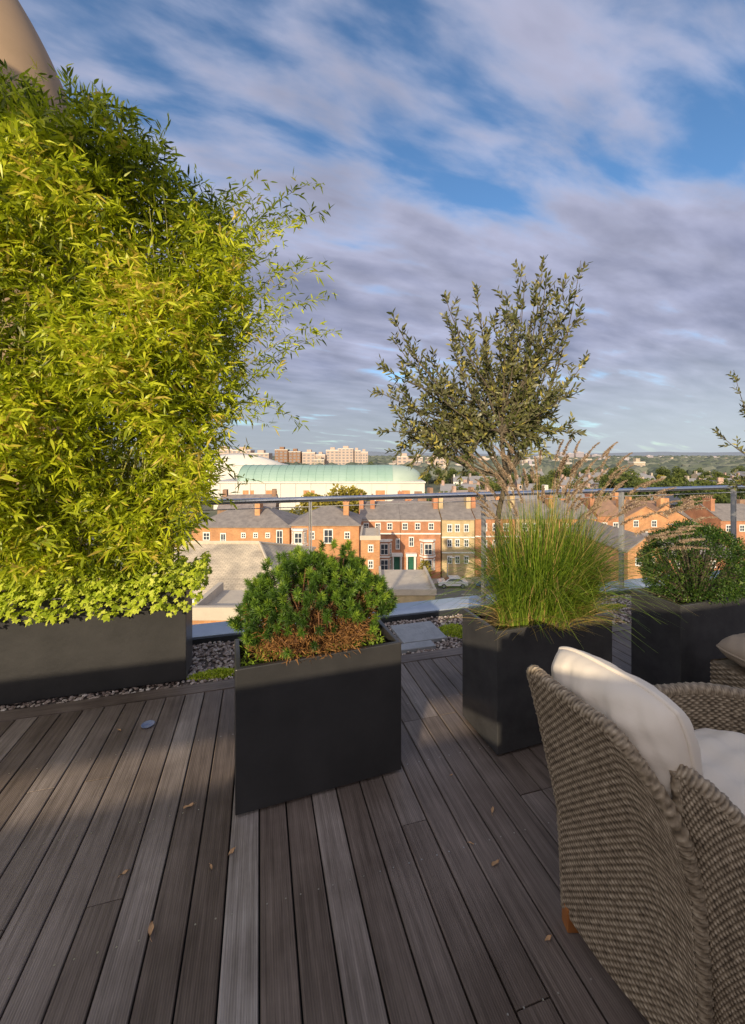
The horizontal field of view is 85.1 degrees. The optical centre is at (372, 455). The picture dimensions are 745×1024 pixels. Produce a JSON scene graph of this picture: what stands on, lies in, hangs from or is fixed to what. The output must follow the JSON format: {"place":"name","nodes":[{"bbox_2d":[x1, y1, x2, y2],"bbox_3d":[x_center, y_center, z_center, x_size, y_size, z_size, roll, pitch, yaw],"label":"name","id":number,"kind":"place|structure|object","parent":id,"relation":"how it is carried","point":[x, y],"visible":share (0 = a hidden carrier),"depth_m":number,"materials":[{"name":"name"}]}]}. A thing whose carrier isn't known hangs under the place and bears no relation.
{"place":"outdoors","nodes":[
{"label":"outdoors","id":0,"kind":"place"},
{"bbox_2d":[141,720,154,727],"bbox_3d":[-1.245,1.493,2.250,0.068,0.006,0.068,0,0,0],"label":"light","id":1,"kind":"object","parent":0,"point":[148,723],"visible":1,"depth_m":2.25,"materials":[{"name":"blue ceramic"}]},
{"bbox_2d":[359,493,402,569],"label":"terraced house","id":2,"kind":"structure","parent":0,"point":[386,518],"depth_m":61.50,"materials":[{"name":"orange brick"}]},
{"bbox_2d":[380,559,387,569],"bbox_3d":[1.777,16.416,60.648,1.207,1.740,0.100,0,0,0],"label":"window","id":3,"kind":"structure","parent":2,"relation":"in","point":[383,562],"depth_m":60.67,"materials":[{"name":"glass"}]},
{"bbox_2d":[380,543,387,554],"bbox_3d":[1.777,14.055,60.648,1.207,1.740,0.100,0,0,0],"label":"window","id":4,"kind":"structure","parent":2,"relation":"in","point":[383,546],"depth_m":60.67,"materials":[{"name":"white paint"}]},
{"bbox_2d":[394,557,399,569],"bbox_3d":[3.690,16.643,61.459,0.875,2.793,0.077,0,0,0],"label":"door","id":5,"kind":"structure","parent":2,"relation":"in","point":[396,559],"depth_m":61.41,"materials":[{"name":"wood"}]},
{"bbox_2d":[18,0,744,454],"label":"sky","id":6,"kind":"structure","parent":0,"point":[450,143],"materials":[{"name":"blue"}]},
{"bbox_2d":[91,457,742,576],"bbox_3d":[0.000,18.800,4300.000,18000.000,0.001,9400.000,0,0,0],"label":"ground","id":7,"kind":"structure","parent":0,"point":[436,488],"depth_m":145.84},
{"bbox_2d":[100,541,315,608],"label":"hall","id":8,"kind":"structure","parent":7,"relation":"on","point":[233,564],"depth_m":26.13,"materials":[{"name":"brick"}]},
{"bbox_2d":[214,446,236,454],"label":"tower block","id":9,"kind":"structure","parent":7,"relation":"on","point":[226,450],"depth_m":373.58,"materials":[{"name":"concrete"}]},
{"bbox_2d":[192,582,273,624],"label":"outbuilding","id":10,"kind":"structure","parent":7,"relation":"on","point":[217,602],"depth_m":16.50,"materials":[{"name":"grey concrete"}]},
{"bbox_2d":[232,447,254,453],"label":"tower block","id":11,"kind":"structure","parent":7,"relation":"on","point":[245,451],"depth_m":373.24,"materials":[{"name":"concrete"}]},
{"bbox_2d":[192,497,299,543],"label":"terraced house","id":12,"kind":"structure","parent":7,"relation":"on","point":[268,525],"depth_m":55.00,"materials":[{"name":"orange brick"}]},
{"bbox_2d":[276,530,282,542],"bbox_3d":[-12.589,11.100,54.948,0.892,1.975,0.100,0,0,0],"label":"window","id":13,"kind":"structure","parent":12,"relation":"in","point":[279,533],"depth_m":54.94,"materials":[{"name":"white paint"}]},
{"bbox_2d":[206,453,287,495],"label":"pale hall","id":14,"kind":"structure","parent":7,"relation":"on","point":[238,460],"depth_m":190.02,"materials":[{"name":"white metal"}]},
{"bbox_2d":[217,489,279,513],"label":"house","id":15,"kind":"structure","parent":7,"relation":"on","point":[274,494],"depth_m":100.38,"materials":[{"name":"grey brick"}]},
{"bbox_2d":[250,450,272,459],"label":"tower block","id":16,"kind":"structure","parent":7,"relation":"on","point":[262,453],"depth_m":373.24,"materials":[{"name":"concrete"}]},
{"bbox_2d":[275,447,289,462],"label":"tower block","id":17,"kind":"structure","parent":7,"relation":"on","point":[281,454],"depth_m":424.65,"materials":[{"name":"concrete"}]},
{"bbox_2d":[288,449,301,462],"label":"tower block","id":18,"kind":"structure","parent":7,"relation":"on","point":[295,455],"depth_m":425.03,"materials":[{"name":"concrete"}]},
{"bbox_2d":[289,492,320,514],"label":"tree","id":19,"kind":"object","parent":7,"relation":"on","point":[302,504],"visible":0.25,"depth_m":95.52,"materials":[{"name":"green plant"}]},
{"bbox_2d":[302,450,316,464],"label":"tower block","id":20,"kind":"structure","parent":7,"relation":"on","point":[308,456],"depth_m":424.65,"materials":[{"name":"concrete"}]},
{"bbox_2d":[214,465,425,509],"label":"exhibition hall","id":21,"kind":"structure","parent":7,"relation":"on","point":[292,480],"depth_m":141.05,"materials":[{"name":"green metal"}]},
{"bbox_2d":[306,494,340,509],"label":"tree","id":22,"kind":"object","parent":7,"relation":"on","point":[328,503],"visible":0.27,"depth_m":91.30,"materials":[{"name":"green plant"}]},
{"bbox_2d":[288,501,361,578],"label":"terraced house","id":23,"kind":"structure","parent":7,"relation":"on","point":[341,525],"depth_m":52.00,"materials":[{"name":"orange brick"}]},
{"bbox_2d":[294,532,301,543],"bbox_3d":[-9.360,10.436,51.148,1.055,1.443,0.100,0,0,0],"label":"window","id":24,"kind":"structure","parent":23,"relation":"in","point":[297,535],"depth_m":51.16,"materials":[{"name":"white paint"}]},
{"bbox_2d":[324,529,332,543],"bbox_3d":[-5.662,10.378,51.948,1.202,1.882,0.100,0,0,0],"label":"window","id":25,"kind":"structure","parent":23,"relation":"in","point":[328,533],"depth_m":51.97,"materials":[{"name":"white paint"}]},
{"bbox_2d":[326,447,338,464],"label":"tower block","id":26,"kind":"structure","parent":7,"relation":"on","point":[332,454],"depth_m":430.77,"materials":[{"name":"concrete"}]},
{"bbox_2d":[327,483,360,512],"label":"tree","id":27,"kind":"object","parent":7,"relation":"on","point":[344,493],"visible":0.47,"depth_m":94.52,"materials":[{"name":"yellow plant"}]},
{"bbox_2d":[338,446,353,464],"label":"tower block","id":28,"kind":"structure","parent":7,"relation":"on","point":[345,454],"depth_m":430.89,"materials":[{"name":"concrete"}]},
{"bbox_2d":[353,448,360,462],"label":"tower block","id":29,"kind":"structure","parent":7,"relation":"on","point":[356,455],"depth_m":435.59,"materials":[{"name":"concrete"}]},
{"bbox_2d":[361,449,367,463],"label":"tower block","id":30,"kind":"structure","parent":7,"relation":"on","point":[364,456],"depth_m":436.38,"materials":[{"name":"concrete"}]},
{"bbox_2d":[360,525,380,598],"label":"terraced house","id":31,"kind":"structure","parent":7,"relation":"on","point":[370,538],"depth_m":46.00,"materials":[{"name":"orange brick"}]},
{"bbox_2d":[397,453,411,464],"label":"tower block","id":32,"kind":"structure","parent":7,"relation":"on","point":[404,458],"depth_m":374.60,"materials":[{"name":"concrete"}]},
{"bbox_2d":[379,566,436,603],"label":"outbuilding","id":33,"kind":"structure","parent":7,"relation":"on","point":[408,585],"depth_m":36.38,"materials":[{"name":"concrete"}]},
{"bbox_2d":[417,560,431,575],"bbox_3d":[7.359,16.706,57.019,2.260,4.188,2.156,0,0,0],"label":"tree","id":34,"kind":"object","parent":7,"relation":"on","point":[426,563],"visible":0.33,"depth_m":56.90,"materials":[{"name":"green plant"}]},
{"bbox_2d":[425,454,447,465],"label":"tower block","id":35,"kind":"structure","parent":7,"relation":"on","point":[440,461],"depth_m":372.40,"materials":[{"name":"concrete"}]},
{"bbox_2d":[427,487,473,499],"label":"house","id":36,"kind":"structure","parent":7,"relation":"on","point":[429,489],"depth_m":97.81,"materials":[{"name":"grey brick"}]},
{"bbox_2d":[447,467,457,478],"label":"tree","id":37,"kind":"object","parent":7,"relation":"on","point":[451,472],"visible":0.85,"depth_m":254.68,"materials":[{"name":"green plant"}]},
{"bbox_2d":[440,480,480,492],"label":"house","id":38,"kind":"structure","parent":7,"relation":"on","point":[445,487],"depth_m":133.94,"materials":[{"name":"grey brick"}]},
{"bbox_2d":[453,474,467,483],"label":"house","id":39,"kind":"structure","parent":7,"relation":"on","point":[455,478],"depth_m":211.50,"materials":[{"name":"stone"}]},
{"bbox_2d":[186,455,744,483],"bbox_3d":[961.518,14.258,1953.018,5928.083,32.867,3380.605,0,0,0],"label":"woodland","id":40,"kind":"object","parent":7,"relation":"on","point":[721,464],"visible":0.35,"depth_m":392.72,"materials":[{"name":"green plant"}]},
{"bbox_2d":[450,485,494,499],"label":"house","id":41,"kind":"structure","parent":7,"relation":"on","point":[455,490],"depth_m":118.81,"materials":[{"name":"grey brick"}]},
{"bbox_2d":[467,473,495,483],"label":"house","id":42,"kind":"structure","parent":7,"relation":"on","point":[471,478],"depth_m":182.46,"materials":[{"name":"grey brick"}]},
{"bbox_2d":[474,476,501,491],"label":"tree","id":43,"kind":"object","parent":7,"relation":"on","point":[496,487],"visible":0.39,"depth_m":121.03,"materials":[{"name":"green plant"}]},
{"bbox_2d":[515,475,538,490],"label":"house","id":44,"kind":"structure","parent":7,"relation":"on","point":[519,486],"depth_m":183.25,"materials":[{"name":"white brick"}]},
{"bbox_2d":[521,470,533,484],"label":"tree","id":45,"kind":"object","parent":7,"relation":"on","point":[529,479],"visible":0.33,"depth_m":179.96,"materials":[{"name":"green plant"}]},
{"bbox_2d":[532,479,547,489],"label":"tree","id":46,"kind":"object","parent":7,"relation":"on","point":[538,487],"visible":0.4,"depth_m":142.10,"materials":[{"name":"green plant"}]},
{"bbox_2d":[557,464,571,476],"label":"tree","id":47,"kind":"object","parent":7,"relation":"on","point":[565,472],"visible":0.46,"depth_m":218.68,"materials":[{"name":"green plant"}]},
{"bbox_2d":[560,474,594,486],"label":"house","id":48,"kind":"structure","parent":7,"relation":"on","point":[585,479],"depth_m":185.80,"materials":[{"name":"grey brick"}]},
{"bbox_2d":[599,478,619,487],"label":"tree","id":49,"kind":"object","parent":7,"relation":"on","point":[610,484],"visible":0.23,"depth_m":130.31,"materials":[{"name":"green plant"}]},
{"bbox_2d":[597,470,628,485],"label":"tree","id":50,"kind":"object","parent":7,"relation":"on","point":[606,476],"visible":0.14,"depth_m":147.03,"materials":[{"name":"green plant"}]},
{"bbox_2d":[571,518,662,580],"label":"brick annexe","id":51,"kind":"structure","parent":7,"relation":"on","point":[640,538],"depth_m":41.88,"materials":[{"name":"brick"}]},
{"bbox_2d":[614,471,640,498],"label":"tree","id":52,"kind":"object","parent":7,"relation":"on","point":[630,479],"visible":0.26,"depth_m":118.03,"materials":[{"name":"green plant"}]},
{"bbox_2d":[623,477,654,500],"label":"tree","id":53,"kind":"object","parent":7,"relation":"on","point":[633,485],"visible":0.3,"depth_m":108.13,"materials":[{"name":"green plant"}]},
{"bbox_2d":[612,497,668,532],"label":"terraced house","id":54,"kind":"structure","parent":7,"relation":"on","point":[660,521],"depth_m":72.00,"materials":[{"name":"orange brick"}]},
{"bbox_2d":[610,493,687,527],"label":"house","id":55,"kind":"structure","parent":7,"relation":"on","point":[674,517],"depth_m":75.04,"materials":[{"name":"orange brick"}]},
{"bbox_2d":[644,494,681,507],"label":"house","id":56,"kind":"structure","parent":7,"relation":"on","point":[671,497],"depth_m":114.47,"materials":[{"name":"grey brick"}]},
{"bbox_2d":[653,479,674,493],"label":"tree","id":57,"kind":"object","parent":7,"relation":"on","point":[664,485],"visible":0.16,"depth_m":117.83,"materials":[{"name":"green plant"}]},
{"bbox_2d":[659,466,670,476],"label":"tree","id":58,"kind":"object","parent":7,"relation":"on","point":[665,472],"visible":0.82,"depth_m":255.72,"materials":[{"name":"green plant"}]},
{"bbox_2d":[660,472,689,485],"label":"tree","id":59,"kind":"object","parent":7,"relation":"on","point":[679,478],"visible":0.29,"depth_m":128.56,"materials":[{"name":"green plant"}]},
{"bbox_2d":[673,495,702,507],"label":"tree","id":60,"kind":"object","parent":7,"relation":"on","point":[680,503],"visible":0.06,"depth_m":90.31,"materials":[{"name":"green plant"}]},
{"bbox_2d":[669,479,708,500],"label":"tree","id":61,"kind":"object","parent":7,"relation":"on","point":[684,493],"visible":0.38,"depth_m":104.56,"materials":[{"name":"green plant"}]},
{"bbox_2d":[639,533,741,573],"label":"brick annexe","id":62,"kind":"structure","parent":7,"relation":"on","point":[645,534],"depth_m":44.84,"materials":[{"name":"brick"}]},
{"bbox_2d":[690,475,723,485],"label":"tree","id":63,"kind":"object","parent":7,"relation":"on","point":[706,482],"visible":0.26,"depth_m":123.38,"materials":[{"name":"green plant"}]},
{"bbox_2d":[695,489,730,503],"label":"tree","id":64,"kind":"object","parent":7,"relation":"on","point":[722,498],"visible":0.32,"depth_m":93.19,"materials":[{"name":"green plant"}]},
{"bbox_2d":[683,499,743,518],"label":"house","id":65,"kind":"structure","parent":7,"relation":"on","point":[740,501],"depth_m":81.89,"materials":[{"name":"brown brick"}]},
{"bbox_2d":[719,476,744,498],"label":"tree","id":66,"kind":"object","parent":7,"relation":"on","point":[740,493],"visible":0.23,"depth_m":110.83,"materials":[{"name":"green plant"}]},
{"bbox_2d":[398,498,440,577],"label":"terraced house","id":67,"kind":"structure","parent":0,"point":[420,531],"depth_m":61.50,"materials":[{"name":"red brick"}]},
{"bbox_2d":[408,557,413,569],"bbox_3d":[5.808,16.643,61.459,0.875,2.793,0.077,0,0,0],"label":"door","id":68,"kind":"structure","parent":67,"relation":"in","point":[410,559],"depth_m":61.41,"materials":[{"name":"wood"}]},
{"bbox_2d":[424,543,431,554],"bbox_3d":[8.337,14.055,60.648,1.207,1.740,0.100,0,0,0],"label":"window","id":69,"kind":"structure","parent":67,"relation":"in","point":[427,546],"depth_m":60.67,"materials":[{"name":"white paint"}]},
{"bbox_2d":[105,451,744,456],"bbox_3d":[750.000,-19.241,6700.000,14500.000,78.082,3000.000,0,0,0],"label":"hills","id":70,"kind":"structure","parent":0,"point":[371,453],"depth_m":5857.83,"materials":[{"name":"plant"}]},
{"bbox_2d":[438,492,474,576],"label":"terraced house","id":71,"kind":"structure","parent":0,"point":[455,517],"depth_m":62.00,"materials":[{"name":"brick"}]},
{"bbox_2d":[435,584,492,598],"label":"road","id":72,"kind":"structure","parent":0,"point":[459,593],"depth_m":55.55,"materials":[{"name":"asphalt"}]},
{"bbox_2d":[437,575,467,588],"bbox_3d":[11.395,18.069,58.000,4.264,1.449,1.750,0,0,0],"label":"parked car","id":73,"kind":"object","parent":72,"relation":"on","point":[447,579],"visible":0.79,"depth_m":57.18,"materials":[{"name":"white paint"}]},
{"bbox_2d":[471,497,515,575],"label":"terraced house","id":74,"kind":"structure","parent":0,"point":[475,509],"depth_m":63.00,"materials":[{"name":"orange brick"}]},
{"bbox_2d":[504,487,546,499],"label":"house","id":75,"kind":"structure","parent":0,"point":[523,496],"depth_m":115.22,"materials":[{"name":"stone"}]},
{"bbox_2d":[505,496,555,540],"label":"terraced house","id":76,"kind":"structure","parent":0,"point":[529,504],"depth_m":65.50,"materials":[{"name":"brick"}]},
{"bbox_2d":[544,495,596,535],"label":"terraced house","id":77,"kind":"structure","parent":0,"point":[583,506],"depth_m":65.50,"materials":[{"name":"grey brick"}]},
{"bbox_2d":[580,493,624,527],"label":"terraced house","id":78,"kind":"structure","parent":0,"point":[609,505],"depth_m":66.88,"materials":[{"name":"red brick"}]},
{"bbox_2d":[628,458,645,466],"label":"city building","id":79,"kind":"structure","parent":0,"point":[637,461],"depth_m":327.77,"materials":[{"name":"brick"}]},
{"bbox_2d":[683,495,744,559],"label":"terraced house","id":80,"kind":"structure","parent":0,"point":[722,512],"depth_m":72.14,"materials":[{"name":"orange brick"}]},
{"bbox_3d":[-0.317,6.950,-1.282,17.300,23.700,9.700,0,0,-16],"label":"apartment building","id":81,"kind":"object","parent":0,"visible":0},
{"bbox_2d":[86,695,472,1023],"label":"terrace slab","id":82,"kind":"structure","parent":81,"relation":"on","point":[258,908],"depth_m":1.36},
{"bbox_2d":[0,0,90,590],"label":"bent column","id":83,"kind":"structure","parent":82,"relation":"on","point":[21,43],"depth_m":3.39,"materials":[{"name":"beige concrete"}]},
{"bbox_2d":[0,623,630,721],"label":"deck border","id":84,"kind":"object","parent":82,"relation":"on","point":[57,708],"visible":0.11,"depth_m":2.52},
{"bbox_2d":[0,594,630,710],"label":"gravel bed","id":85,"kind":"object","parent":82,"relation":"on","point":[202,661],"depth_m":2.97,"materials":[{"name":"grey gravel"}]},
{"bbox_2d":[0,583,191,704],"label":"planter","id":86,"kind":"object","parent":85,"relation":"on","point":[73,654],"visible":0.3,"depth_m":2.54,"materials":[{"name":"metal"}]},
{"bbox_2d":[0,551,212,626],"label":"ground cover","id":87,"kind":"object","parent":86,"relation":"in","point":[192,578],"visible":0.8,"depth_m":2.52,"materials":[{"name":"green plant"}]},
{"bbox_2d":[0,56,342,599],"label":"bamboo hedge","id":88,"kind":"object","parent":86,"relation":"on","point":[100,353],"visible":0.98,"depth_m":2.46,"materials":[{"name":"plant"}]},
{"bbox_2d":[186,667,233,680],"bbox_3d":[-1.088,1.500,2.782,0.359,0.074,0.133,0,0,-17],"label":"sedum","id":89,"kind":"object","parent":85,"relation":"on","point":[212,673],"visible":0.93,"depth_m":2.76,"materials":[{"name":"green plant"}]},
{"bbox_2d":[390,621,446,643],"bbox_3d":[0.383,1.501,3.429,0.380,0.030,0.340,0,0,-16],"label":"paving slab","id":90,"kind":"object","parent":85,"relation":"on","point":[417,632],"depth_m":3.40,"materials":[{"name":"concrete"}]},
{"bbox_2d":[401,640,435,653],"bbox_3d":[0.281,1.501,3.162,0.420,0.030,0.100,0,0,-16],"label":"paving slab","id":91,"kind":"object","parent":85,"relation":"on","point":[415,646],"depth_m":3.16,"materials":[{"name":"stone"}]},
{"bbox_2d":[438,623,461,637],"bbox_3d":[0.698,1.495,3.479,0.292,0.075,0.290,0,0,0],"label":"sedum","id":92,"kind":"object","parent":85,"relation":"on","point":[445,628],"visible":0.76,"depth_m":3.46,"materials":[{"name":"green plant"}]},
{"bbox_2d":[599,603,625,609],"bbox_3d":[2.348,1.496,4.010,0.412,0.069,0.123,0,0,-15],"label":"sedum","id":93,"kind":"object","parent":85,"relation":"on","point":[613,606],"visible":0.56,"depth_m":4.00,"materials":[{"name":"green plant"}]},
{"bbox_2d":[0,630,649,1023],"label":"deck","id":94,"kind":"structure","parent":82,"relation":"on","point":[66,898],"depth_m":1.43,"materials":[{"name":"wood"}]},
{"bbox_2d":[8,666,620,1015],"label":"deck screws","id":95,"kind":"object","parent":94,"relation":"on","point":[300,893],"visible":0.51,"depth_m":1.44,"materials":[{"name":"metal"}]},
{"bbox_2d":[234,619,400,815],"bbox_3d":[-0.264,1.192,1.938,0.745,0.615,0.300,0,0,-19],"label":"planter","id":96,"kind":"object","parent":94,"relation":"on","point":[305,727],"visible":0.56,"depth_m":1.79,"materials":[{"name":"metal"}]},
{"bbox_2d":[224,538,399,666],"bbox_3d":[-0.261,0.682,1.973,0.812,0.573,0.579,0,0,-34],"label":"dwarf pine","id":97,"kind":"object","parent":96,"relation":"on","point":[343,618],"visible":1,"depth_m":1.84,"materials":[{"name":"green plant"}]},
{"bbox_2d":[462,604,611,754],"bbox_3d":[0.921,1.188,2.285,0.750,0.625,0.330,0,0,-19],"label":"planter","id":98,"kind":"object","parent":94,"relation":"on","point":[499,714],"visible":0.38,"depth_m":2.09,"materials":[{"name":"dark matte powder-coated metal"},{"name":"soil"}]},
{"bbox_2d":[368,255,590,560],"bbox_3d":[0.668,-0.115,2.402,1.410,2.175,0.536,0,0,0],"label":"olive tree","id":99,"kind":"object","parent":98,"relation":"in","point":[527,413],"visible":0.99,"depth_m":2.35,"materials":[{"name":"green plant"}]},
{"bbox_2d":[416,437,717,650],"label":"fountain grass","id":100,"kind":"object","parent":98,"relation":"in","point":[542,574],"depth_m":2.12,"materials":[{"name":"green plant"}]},
{"bbox_2d":[526,665,744,1023],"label":"wicker armchair","id":101,"kind":"object","parent":94,"relation":"on","point":[652,883],"visible":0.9,"depth_m":1.03,"materials":[{"name":"brown wicker"}]},
{"bbox_2d":[551,646,702,798],"bbox_3d":[0.722,0.832,1.185,0.263,0.447,0.424,0,0,-22],"label":"back cushion","id":102,"kind":"object","parent":101,"relation":"on","point":[654,724],"visible":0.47,"depth_m":1.04,"materials":[{"name":"beige fabric"}]},
{"bbox_2d":[694,728,744,814],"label":"seat cushion","id":103,"kind":"object","parent":101,"relation":"on","point":[723,758],"visible":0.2,"depth_m":1.24,"materials":[{"name":"beige fabric"}]},
{"bbox_2d":[631,579,744,684],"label":"planter","id":104,"kind":"object","parent":94,"relation":"on","point":[687,650],"visible":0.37,"depth_m":2.46,"materials":[{"name":"dark matte powder-coated metal"},{"name":"soil"}]},
{"bbox_2d":[634,518,744,605],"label":"round shrub","id":105,"kind":"object","parent":104,"relation":"on","point":[701,586],"visible":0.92,"depth_m":2.52,"materials":[{"name":"green plant"}]},
{"bbox_2d":[710,658,744,688],"bbox_3d":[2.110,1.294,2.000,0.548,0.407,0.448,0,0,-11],"label":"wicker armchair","id":106,"kind":"object","parent":94,"relation":"on","point":[727,671],"visible":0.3,"depth_m":2.10,"materials":[{"name":"wicker"}]},
{"bbox_2d":[716,633,744,667],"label":"cushion","id":107,"kind":"object","parent":106,"relation":"on","point":[732,647],"visible":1,"depth_m":2.07,"materials":[{"name":"beige fabric"}]},
{"bbox_3d":[3.450,1.190,3.100,0.750,0.620,0.330,0,0,-16],"label":"planter","id":108,"kind":"object","parent":94,"relation":"on","visible":0},
{"bbox_2d":[710,371,744,491],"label":"olive tree","id":109,"kind":"object","parent":108,"relation":"in","point":[740,448],"visible":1,"depth_m":3.39,"materials":[{"name":"green plant"}]},
{"bbox_2d":[192,570,719,637],"bbox_3d":[-0.118,1.503,3.773,13.000,0.074,0.268,0,0,-16],"label":"parapet coping","id":110,"kind":"object","parent":82,"relation":"on","point":[210,629],"depth_m":3.91,"materials":[{"name":"metal"}]},
{"bbox_2d":[18,485,744,609],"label":"balustrade","id":111,"kind":"object","parent":110,"relation":"on","point":[620,491],"visible":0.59,"depth_m":4.02,"materials":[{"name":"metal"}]},
{"bbox_2d":[192,581,738,644],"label":"roof kerb","id":112,"kind":"structure","parent":82,"relation":"on","point":[233,637],"depth_m":3.71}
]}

